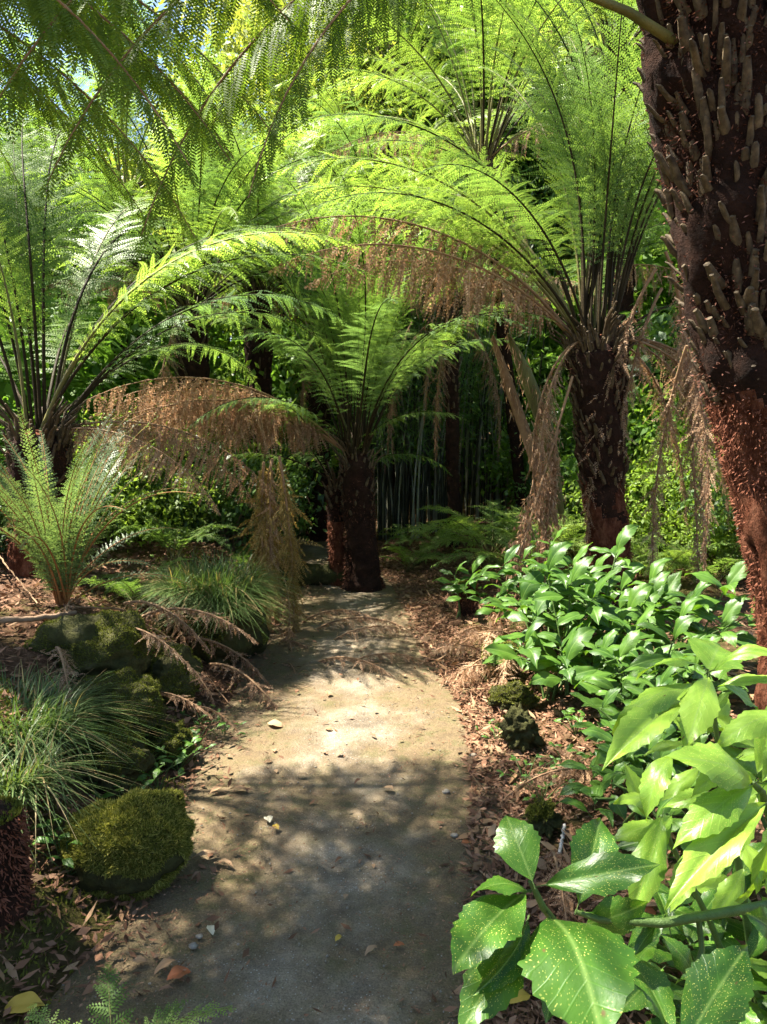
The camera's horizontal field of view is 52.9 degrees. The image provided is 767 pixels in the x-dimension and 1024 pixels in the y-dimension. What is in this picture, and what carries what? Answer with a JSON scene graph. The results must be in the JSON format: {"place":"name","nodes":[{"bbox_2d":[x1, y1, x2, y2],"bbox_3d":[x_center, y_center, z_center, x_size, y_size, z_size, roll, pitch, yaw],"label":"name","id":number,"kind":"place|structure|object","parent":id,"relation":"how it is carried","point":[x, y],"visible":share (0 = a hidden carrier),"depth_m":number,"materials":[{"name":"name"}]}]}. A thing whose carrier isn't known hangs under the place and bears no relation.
{"place":"outdoors","nodes":[
{"label":"outdoors","id":0,"kind":"place"},
{"bbox_2d":[0,0,526,357],"label":"sky","id":1,"kind":"structure","parent":0,"point":[161,7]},
{"bbox_2d":[39,518,540,1023],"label":"path","id":2,"kind":"structure","parent":0,"point":[327,776],"depth_m":2.85,"materials":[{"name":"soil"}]},
{"bbox_2d":[18,582,552,1023],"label":"leaf litter","id":3,"kind":"object","parent":2,"relation":"on","point":[86,954],"visible":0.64,"depth_m":2.72,"materials":[{"name":"plant"}]},
{"bbox_2d":[44,544,528,1023],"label":"leaf crumbs","id":4,"kind":"object","parent":2,"relation":"on","point":[306,1015],"visible":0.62,"depth_m":2.69,"materials":[{"name":"plant"}]},
{"bbox_2d":[266,456,321,633],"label":"dead frond","id":5,"kind":"object","parent":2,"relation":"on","point":[285,495],"visible":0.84,"depth_m":5.71,"materials":[{"name":"plant"}]},
{"bbox_2d":[0,438,766,1023],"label":"ground","id":6,"kind":"structure","parent":0,"point":[72,938],"depth_m":3.67,"materials":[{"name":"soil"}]},
{"bbox_2d":[0,793,36,933],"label":"tree stump","id":7,"kind":"object","parent":6,"relation":"on","point":[16,891],"visible":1,"depth_m":2.26,"materials":[{"name":"wood"}]},
{"bbox_2d":[0,321,113,547],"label":"broadleaf shrub","id":8,"kind":"object","parent":6,"relation":"on","point":[2,394],"visible":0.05,"depth_m":6.32,"materials":[{"name":"green plant"}]},
{"bbox_2d":[0,261,129,499],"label":"broadleaf shrub","id":9,"kind":"object","parent":6,"relation":"on","point":[79,378],"visible":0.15,"depth_m":6.80,"materials":[{"name":"green plant"}]},
{"bbox_2d":[0,14,147,403],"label":"broadleaf tree","id":10,"kind":"object","parent":6,"relation":"on","point":[72,193],"visible":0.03,"depth_m":9.65,"materials":[{"name":"green plant"}]},
{"bbox_2d":[0,713,152,868],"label":"grass tuft","id":11,"kind":"object","parent":6,"relation":"on","point":[27,786],"visible":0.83,"depth_m":2.73,"materials":[{"name":"plant"}]},
{"bbox_2d":[0,311,163,524],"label":"broadleaf shrub","id":12,"kind":"object","parent":6,"relation":"on","point":[95,391],"visible":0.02,"depth_m":7.35,"materials":[{"name":"green plant"}]},
{"bbox_2d":[0,107,170,389],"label":"broadleaf tree","id":13,"kind":"object","parent":6,"relation":"on","point":[71,230],"visible":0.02,"depth_m":10.70,"materials":[{"name":"green plant"}]},
{"bbox_2d":[23,609,154,685],"bbox_3d":[-1.512,0.725,3.933,0.604,0.475,0.634,0,7,0],"label":"mossy rock","id":14,"kind":"object","parent":6,"relation":"on","point":[96,643],"visible":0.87,"depth_m":3.74,"materials":[{"name":"green stone"}]},
{"bbox_2d":[0,656,182,830],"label":"grass tuft","id":15,"kind":"object","parent":6,"relation":"on","point":[47,706],"visible":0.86,"depth_m":3.10,"materials":[{"name":"plant"}]},
{"bbox_2d":[0,132,187,331],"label":"tree fern","id":16,"kind":"object","parent":6,"relation":"on","point":[81,233],"visible":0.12,"depth_m":9.77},
{"bbox_2d":[0,408,201,604],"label":"shield fern","id":17,"kind":"object","parent":6,"relation":"on","point":[60,543],"visible":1,"depth_m":4.27,"materials":[{"name":"plant"}]},
{"bbox_2d":[1,402,225,556],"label":"broadleaf shrub","id":18,"kind":"object","parent":6,"relation":"on","point":[129,517],"visible":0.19,"depth_m":6.24,"materials":[{"name":"green plant"}]},
{"bbox_2d":[72,719,155,799],"bbox_3d":[-1.137,1.052,3.223,0.324,0.353,0.421,0,7,0],"label":"mossy rock","id":19,"kind":"object","parent":6,"relation":"on","point":[142,764],"visible":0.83,"depth_m":3.13,"materials":[{"name":"green stone"}]},
{"bbox_2d":[0,0,228,211],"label":"tree fern","id":20,"kind":"object","parent":6,"relation":"on","point":[8,165],"visible":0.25,"depth_m":3.75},
{"bbox_2d":[6,262,222,525],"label":"broadleaf shrub","id":21,"kind":"object","parent":6,"relation":"on","point":[114,344],"visible":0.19,"depth_m":8.02,"materials":[{"name":"green plant"}]},
{"bbox_2d":[71,666,167,738],"bbox_3d":[-1.264,0.938,3.643,0.474,0.441,0.505,0,7,0],"label":"mossy rock","id":22,"kind":"object","parent":6,"relation":"on","point":[142,687],"visible":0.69,"depth_m":3.51,"materials":[{"name":"green stone"}]},
{"bbox_2d":[58,787,196,905],"bbox_3d":[-0.884,1.161,2.696,0.481,0.376,0.441,0,7,0],"label":"mossy boulder","id":23,"kind":"object","parent":6,"relation":"on","point":[141,840],"visible":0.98,"depth_m":2.56,"materials":[{"name":"plant"}]},
{"bbox_2d":[24,962,235,1023],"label":"fern","id":24,"kind":"object","parent":6,"relation":"on","point":[108,990],"visible":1,"depth_m":1.92,"materials":[{"name":"plant"}]},
{"bbox_2d":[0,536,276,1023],"bbox_3d":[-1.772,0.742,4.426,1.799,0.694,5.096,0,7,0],"label":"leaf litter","id":25,"kind":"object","parent":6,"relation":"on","point":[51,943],"visible":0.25,"depth_m":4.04,"materials":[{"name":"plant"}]},
{"bbox_2d":[78,558,200,610],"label":"fern","id":26,"kind":"object","parent":6,"relation":"on","point":[124,586],"visible":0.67,"depth_m":4.91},
{"bbox_2d":[0,543,288,1023],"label":"moss","id":27,"kind":"object","parent":6,"relation":"on","point":[48,1002],"visible":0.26,"depth_m":2.65,"materials":[{"name":"plant"}]},
{"bbox_2d":[0,0,311,257],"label":"tree fern","id":28,"kind":"object","parent":6,"relation":"on","point":[40,11],"visible":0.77,"depth_m":2.77,"materials":[{"name":"plant"}]},
{"bbox_2d":[0,0,330,466],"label":"tree fern","id":29,"kind":"object","parent":6,"relation":"on","point":[168,121],"visible":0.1,"depth_m":8.89,"materials":[{"name":"plant"}]},
{"bbox_2d":[95,512,238,559],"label":"fern","id":30,"kind":"object","parent":6,"relation":"on","point":[165,536],"visible":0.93,"depth_m":6.01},
{"bbox_2d":[86,387,255,541],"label":"broadleaf shrub","id":31,"kind":"object","parent":6,"relation":"on","point":[172,510],"visible":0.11,"depth_m":7.38,"materials":[{"name":"green plant"}]},
{"bbox_2d":[146,719,196,769],"bbox_3d":[-1.000,1.099,3.600,0.259,0.261,0.334,0,7,0],"label":"mossy rock","id":32,"kind":"object","parent":6,"relation":"on","point":[173,743],"visible":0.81,"depth_m":3.53,"materials":[{"name":"green stone"}]},
{"bbox_2d":[144,641,202,706],"bbox_3d":[-1.185,0.920,4.241,0.408,0.403,0.519,0,7,0],"label":"mossy rock","id":33,"kind":"object","parent":6,"relation":"on","point":[173,677],"visible":0.66,"depth_m":4.12,"materials":[{"name":"green stone"}]},
{"bbox_2d":[0,33,376,519],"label":"tree fern","id":34,"kind":"object","parent":6,"relation":"on","point":[193,367],"visible":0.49,"depth_m":7.50,"materials":[{"name":"green plant"}]},
{"bbox_2d":[0,115,380,576],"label":"tree fern","id":35,"kind":"object","parent":6,"relation":"on","point":[58,436],"visible":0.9,"depth_m":5.32,"materials":[{"name":"green plant"}]},
{"bbox_2d":[107,546,316,633],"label":"grass tuft","id":36,"kind":"object","parent":6,"relation":"on","point":[224,572],"visible":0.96,"depth_m":4.87,"materials":[{"name":"plant"}]},
{"bbox_2d":[164,593,269,668],"bbox_3d":[-1.112,0.752,5.140,0.685,0.590,0.731,0,7,0],"label":"mossy rock","id":37,"kind":"object","parent":6,"relation":"on","point":[243,644],"visible":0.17,"depth_m":4.88,"materials":[{"name":"green stone"}]},
{"bbox_2d":[122,358,317,536],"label":"broadleaf shrub","id":38,"kind":"object","parent":6,"relation":"on","point":[244,383],"visible":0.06,"depth_m":8.90,"materials":[{"name":"green plant"}]},
{"bbox_2d":[139,256,305,444],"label":"broadleaf shrub","id":39,"kind":"object","parent":6,"relation":"on","point":[276,366],"visible":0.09,"depth_m":11.38,"materials":[{"name":"green plant"}]},
{"bbox_2d":[121,435,327,573],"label":"broadleaf shrub","id":40,"kind":"object","parent":6,"relation":"on","point":[232,518],"visible":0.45,"depth_m":7.22,"materials":[{"name":"green plant"}]},
{"bbox_2d":[148,575,305,644],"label":"grass tuft","id":41,"kind":"object","parent":6,"relation":"on","point":[233,609],"visible":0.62,"depth_m":4.69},
{"bbox_2d":[229,462,284,601],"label":"dead frond","id":42,"kind":"object","parent":6,"relation":"on","point":[262,494],"visible":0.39,"depth_m":5.77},
{"bbox_2d":[56,51,458,531],"bbox_3d":[-1.217,-2.221,9.100,4.309,5.457,4.479,2,7,17],"label":"tree fern","id":43,"kind":"object","parent":6,"relation":"on","point":[262,359],"visible":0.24,"depth_m":9.01,"materials":[{"name":"plant"}]},
{"bbox_2d":[248,458,283,632],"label":"dead frond","id":44,"kind":"object","parent":6,"relation":"on","point":[260,533],"visible":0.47,"depth_m":5.75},
{"bbox_2d":[211,376,344,542],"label":"broadleaf shrub","id":45,"kind":"object","parent":6,"relation":"on","point":[294,398],"visible":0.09,"depth_m":9.59,"materials":[{"name":"green plant"}]},
{"bbox_2d":[90,0,469,320],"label":"broadleaf tree","id":46,"kind":"object","parent":6,"relation":"on","point":[239,26],"visible":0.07,"depth_m":12.08,"materials":[{"name":"green plant"}]},
{"bbox_2d":[131,9,430,511],"bbox_3d":[-1.583,-3.656,12.654,4.622,7.448,5.144,0,7,0],"label":"tree fern","id":47,"kind":"object","parent":6,"relation":"on","point":[279,78],"visible":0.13,"depth_m":11.77,"materials":[{"name":"plant"}]},
{"bbox_2d":[129,178,447,541],"bbox_3d":[-0.821,-2.018,9.759,4.348,5.005,4.610,0,7,0],"label":"tree fern","id":48,"kind":"object","parent":6,"relation":"on","point":[320,534],"visible":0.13,"depth_m":9.75,"materials":[{"name":"green plant"}]},
{"bbox_2d":[209,277,412,428],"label":"broadleaf shrub","id":49,"kind":"object","parent":6,"relation":"on","point":[279,357],"visible":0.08,"depth_m":12.12,"materials":[{"name":"green plant"}]},
{"bbox_2d":[278,562,345,586],"bbox_3d":[-0.574,0.601,7.437,0.913,0.248,0.267,0,7,0],"label":"mossy log","id":50,"kind":"object","parent":6,"relation":"on","point":[325,574],"visible":0.45,"depth_m":7.34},
{"bbox_2d":[175,402,469,585],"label":"tree fern","id":51,"kind":"object","parent":6,"relation":"on","point":[335,524],"visible":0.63,"depth_m":7.29,"materials":[{"name":"plant"}]},
{"bbox_2d":[73,165,574,592],"bbox_3d":[-0.400,-0.951,7.014,4.237,3.622,3.548,0,7,0],"label":"tree fern","id":52,"kind":"object","parent":6,"relation":"on","point":[362,572],"visible":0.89,"depth_m":6.69,"materials":[{"name":"green plant"}]},
{"bbox_2d":[242,0,503,495],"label":"tree fern","id":53,"kind":"object","parent":6,"relation":"on","point":[400,127],"visible":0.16,"depth_m":12.55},
{"bbox_2d":[230,171,533,540],"bbox_3d":[0.018,-1.905,9.816,3.775,4.476,2.435,2,7,13],"label":"bamboo clump","id":54,"kind":"object","parent":6,"relation":"on","point":[386,499],"visible":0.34,"depth_m":9.52,"materials":[{"name":"green plant"}]},
{"bbox_2d":[0,0,766,709],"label":"tree fern","id":55,"kind":"object","parent":6,"relation":"on","point":[702,70],"visible":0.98,"depth_m":2.71,"materials":[{"name":"plant"}]},
{"bbox_2d":[235,66,538,526],"bbox_3d":[0.069,-2.755,10.277,4.205,6.097,4.895,0,7,0],"label":"tree fern","id":56,"kind":"object","parent":6,"relation":"on","point":[349,138],"visible":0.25,"depth_m":9.53,"materials":[{"name":"green plant"}]},
{"bbox_2d":[261,0,572,471],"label":"broadleaf tree","id":57,"kind":"object","parent":6,"relation":"on","point":[446,78],"visible":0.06,"depth_m":13.26,"materials":[{"name":"green plant"}]},
{"bbox_2d":[283,146,612,547],"bbox_3d":[0.601,-1.706,8.819,3.376,4.321,3.366,0,7,0],"label":"tree fern","id":58,"kind":"object","parent":6,"relation":"on","point":[451,375],"visible":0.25,"depth_m":8.60,"materials":[{"name":"plant"}]},
{"bbox_2d":[265,0,641,524],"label":"tree fern","id":59,"kind":"object","parent":6,"relation":"on","point":[492,150],"visible":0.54,"depth_m":8.66,"materials":[{"name":"plant"}]},
{"bbox_2d":[432,555,489,616],"bbox_3d":[0.663,0.595,6.057,0.478,0.516,0.451,-4,8,-27],"label":"laurel sapling","id":60,"kind":"object","parent":6,"relation":"on","point":[456,587],"visible":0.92,"depth_m":6.04,"materials":[{"name":"green plant"}]},
{"bbox_2d":[373,155,577,518],"bbox_3d":[0.995,-2.370,10.765,3.362,5.090,2.414,0,7,0],"label":"bamboo clump","id":61,"kind":"object","parent":6,"relation":"on","point":[482,392],"visible":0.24,"depth_m":10.78,"materials":[{"name":"green plant"}]},
{"bbox_2d":[318,0,633,450],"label":"broadleaf tree","id":62,"kind":"object","parent":6,"relation":"on","point":[517,162],"visible":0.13,"depth_m":13.09,"materials":[{"name":"green plant"}]},
{"bbox_2d":[391,498,585,559],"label":"fern","id":63,"kind":"object","parent":6,"relation":"on","point":[463,519],"visible":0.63,"depth_m":8.00,"materials":[{"name":"plant"}]},
{"bbox_2d":[262,0,730,604],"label":"tree fern","id":64,"kind":"object","parent":6,"relation":"on","point":[598,166],"visible":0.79,"depth_m":5.74,"materials":[{"name":"green plant"}]},
{"bbox_2d":[490,333,568,535],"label":"frond","id":65,"kind":"object","parent":64,"relation":"hanging from","point":[529,383],"visible":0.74,"depth_m":6.55,"materials":[{"name":"brown plant"}]},
{"bbox_2d":[577,268,656,556],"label":"dead frond","id":66,"kind":"object","parent":64,"relation":"hanging from","point":[625,335],"visible":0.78,"depth_m":5.71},
{"bbox_2d":[601,287,662,514],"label":"dead frond","id":67,"kind":"object","parent":64,"relation":"hanging from","point":[635,360],"visible":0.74,"depth_m":5.82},
{"bbox_2d":[632,345,687,574],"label":"dead frond","id":68,"kind":"object","parent":64,"relation":"hanging from","point":[660,462],"visible":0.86,"depth_m":5.76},
{"bbox_2d":[665,273,717,592],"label":"dead frond","id":69,"kind":"object","parent":64,"relation":"hanging from","point":[693,465],"visible":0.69,"depth_m":5.84,"materials":[{"name":"plant"}]},
{"bbox_2d":[676,316,726,594],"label":"dead frond","id":70,"kind":"object","parent":64,"relation":"hanging from","point":[708,473],"visible":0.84,"depth_m":5.43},
{"bbox_2d":[433,527,587,576],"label":"fern","id":71,"kind":"object","parent":6,"relation":"on","point":[490,556],"visible":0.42,"depth_m":6.90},
{"bbox_2d":[487,679,540,712],"bbox_3d":[0.708,1.008,4.215,0.300,0.187,0.271,0,7,0],"label":"mossy rock","id":72,"kind":"object","parent":6,"relation":"on","point":[509,694],"visible":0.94,"depth_m":4.15,"materials":[{"name":"green stone"}]},
{"bbox_2d":[459,175,574,505],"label":"bamboo clump","id":73,"kind":"object","parent":6,"relation":"on","point":[544,339],"visible":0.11,"depth_m":12.09,"materials":[{"name":"green plant"}]},
{"bbox_2d":[495,703,545,753],"bbox_3d":[0.666,1.066,3.697,0.195,0.276,0.227,-7,10,-43],"label":"mossy stump","id":74,"kind":"object","parent":6,"relation":"on","point":[519,728],"visible":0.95,"depth_m":3.65,"materials":[{"name":"plant"}]},
{"bbox_2d":[470,376,573,646],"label":"dead stalk","id":75,"kind":"object","parent":6,"relation":"on","point":[544,476],"visible":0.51,"depth_m":5.61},
{"bbox_2d":[466,374,579,521],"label":"broadleaf shrub","id":76,"kind":"object","parent":6,"relation":"on","point":[493,473],"visible":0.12,"depth_m":10.60,"materials":[{"name":"green plant"}]},
{"bbox_2d":[420,0,642,503],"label":"tree fern","id":77,"kind":"object","parent":6,"relation":"on","point":[627,302],"visible":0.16,"depth_m":9.21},
{"bbox_2d":[484,527,583,648],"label":"laurel shrub","id":78,"kind":"object","parent":6,"relation":"on","point":[512,586],"visible":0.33,"depth_m":4.93,"materials":[{"name":"green plant"}]},
{"bbox_2d":[515,430,563,610],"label":"dead stalk","id":79,"kind":"object","parent":6,"relation":"on","point":[550,506],"visible":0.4,"depth_m":5.90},
{"bbox_2d":[520,794,564,840],"bbox_3d":[0.598,1.151,2.913,0.174,0.155,0.149,0,7,0],"label":"mossy stump","id":80,"kind":"object","parent":6,"relation":"on","point":[543,816],"visible":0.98,"depth_m":2.88,"materials":[{"name":"plant"}]},
{"bbox_2d":[498,750,601,806],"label":"dead frond","id":81,"kind":"object","parent":6,"relation":"on","point":[535,779],"visible":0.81,"depth_m":3.14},
{"bbox_2d":[475,544,636,638],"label":"laurel shrub","id":82,"kind":"object","parent":6,"relation":"on","point":[510,554],"visible":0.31,"depth_m":5.09,"materials":[{"name":"green plant"}]},
{"bbox_2d":[483,541,639,702],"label":"laurel shrub","id":83,"kind":"object","parent":6,"relation":"on","point":[567,659],"visible":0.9,"depth_m":4.21,"materials":[{"name":"green plant"}]},
{"bbox_2d":[484,391,638,513],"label":"broadleaf shrub","id":84,"kind":"object","parent":6,"relation":"on","point":[503,460],"visible":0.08,"depth_m":9.57,"materials":[{"name":"green plant"}]},
{"bbox_2d":[493,261,646,421],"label":"broadleaf shrub","id":85,"kind":"object","parent":6,"relation":"on","point":[537,342],"visible":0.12,"depth_m":12.53,"materials":[{"name":"green plant"}]},
{"bbox_2d":[505,436,638,543],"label":"broadleaf shrub","id":86,"kind":"object","parent":6,"relation":"on","point":[564,493],"visible":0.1,"depth_m":8.76,"materials":[{"name":"green plant"}]},
{"bbox_2d":[490,26,659,309],"bbox_3d":[5.281,-4.489,13.603,6.988,8.235,6.300,-4,8,-27],"label":"broadleaf tree","id":87,"kind":"object","parent":6,"relation":"on","point":[540,185],"visible":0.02,"depth_m":13.47,"materials":[{"name":"green plant"}]},
{"bbox_2d":[524,524,680,679],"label":"laurel shrub","id":88,"kind":"object","parent":6,"relation":"on","point":[625,534],"visible":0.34,"depth_m":4.44,"materials":[{"name":"green plant"}]},
{"bbox_2d":[450,815,766,1023],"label":"spotted laurel","id":89,"kind":"object","parent":6,"relation":"on","point":[594,969],"visible":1,"depth_m":1.16,"materials":[{"name":"green plant"}]},
{"bbox_2d":[521,395,707,548],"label":"broadleaf shrub","id":90,"kind":"object","parent":6,"relation":"on","point":[572,464],"visible":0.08,"depth_m":8.19,"materials":[{"name":"green plant"}]},
{"bbox_2d":[551,164,682,402],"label":"broadleaf shrub","id":91,"kind":"object","parent":6,"relation":"on","point":[648,259],"visible":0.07,"depth_m":10.16,"materials":[{"name":"green plant"}]},
{"bbox_2d":[558,133,682,295],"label":"tree fern","id":92,"kind":"object","parent":6,"relation":"on","point":[658,235],"visible":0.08,"depth_m":9.03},
{"bbox_2d":[555,737,699,860],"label":"laurel shrub","id":93,"kind":"object","parent":6,"relation":"on","point":[596,790],"visible":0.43,"depth_m":2.88,"materials":[{"name":"green plant"}]},
{"bbox_2d":[561,291,702,500],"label":"broadleaf shrub","id":94,"kind":"object","parent":6,"relation":"on","point":[657,331],"visible":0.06,"depth_m":8.43,"materials":[{"name":"green plant"}]},
{"bbox_2d":[570,655,709,773],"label":"laurel shrub","id":95,"kind":"object","parent":6,"relation":"on","point":[609,716],"visible":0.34,"depth_m":3.30,"materials":[{"name":"green plant"}]},
{"bbox_2d":[569,383,717,548],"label":"broadleaf shrub","id":96,"kind":"object","parent":6,"relation":"on","point":[631,487],"visible":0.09,"depth_m":7.92,"materials":[{"name":"green plant"}]},
{"bbox_2d":[562,432,739,575],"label":"broadleaf shrub","id":97,"kind":"object","parent":6,"relation":"on","point":[664,531],"visible":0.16,"depth_m":7.22,"materials":[{"name":"green plant"}]},
{"bbox_2d":[561,602,747,740],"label":"laurel shrub","id":98,"kind":"object","parent":6,"relation":"on","point":[624,665],"visible":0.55,"depth_m":3.68,"materials":[{"name":"green plant"}]},
{"bbox_2d":[627,330,710,516],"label":"broadleaf shrub","id":99,"kind":"object","parent":6,"relation":"on","point":[639,390],"visible":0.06,"depth_m":8.15,"materials":[{"name":"green plant"}]},
{"bbox_2d":[581,840,766,1023],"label":"spotted laurel","id":100,"kind":"object","parent":6,"relation":"on","point":[645,945],"visible":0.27,"depth_m":1.89,"materials":[{"name":"green plant"}]},
{"bbox_2d":[593,557,756,691],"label":"laurel shrub","id":101,"kind":"object","parent":6,"relation":"on","point":[695,602],"visible":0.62,"depth_m":4.28,"materials":[{"name":"green plant"}]},
{"bbox_2d":[602,637,766,1003],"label":"spotted laurel","id":102,"kind":"object","parent":6,"relation":"on","point":[719,824],"visible":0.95,"depth_m":1.44,"materials":[{"name":"green plant"}]},
{"bbox_2d":[631,538,740,577],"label":"fern","id":103,"kind":"object","parent":6,"relation":"on","point":[678,559],"visible":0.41,"depth_m":6.57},
{"bbox_2d":[631,534,743,586],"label":"fern","id":104,"kind":"object","parent":6,"relation":"on","point":[732,562],"visible":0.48,"depth_m":6.55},
{"bbox_2d":[629,458,749,578],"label":"broadleaf shrub","id":105,"kind":"object","parent":6,"relation":"on","point":[712,555],"visible":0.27,"depth_m":7.08,"materials":[{"name":"green plant"}]},
{"bbox_2d":[666,453,743,579],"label":"broadleaf shrub","id":106,"kind":"object","parent":6,"relation":"on","point":[719,510],"visible":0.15,"depth_m":6.47,"materials":[{"name":"green plant"}]},
{"bbox_2d":[644,691,766,902],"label":"spotted laurel","id":107,"kind":"object","parent":6,"relation":"on","point":[746,761],"visible":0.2,"depth_m":2.31,"materials":[{"name":"green plant"}]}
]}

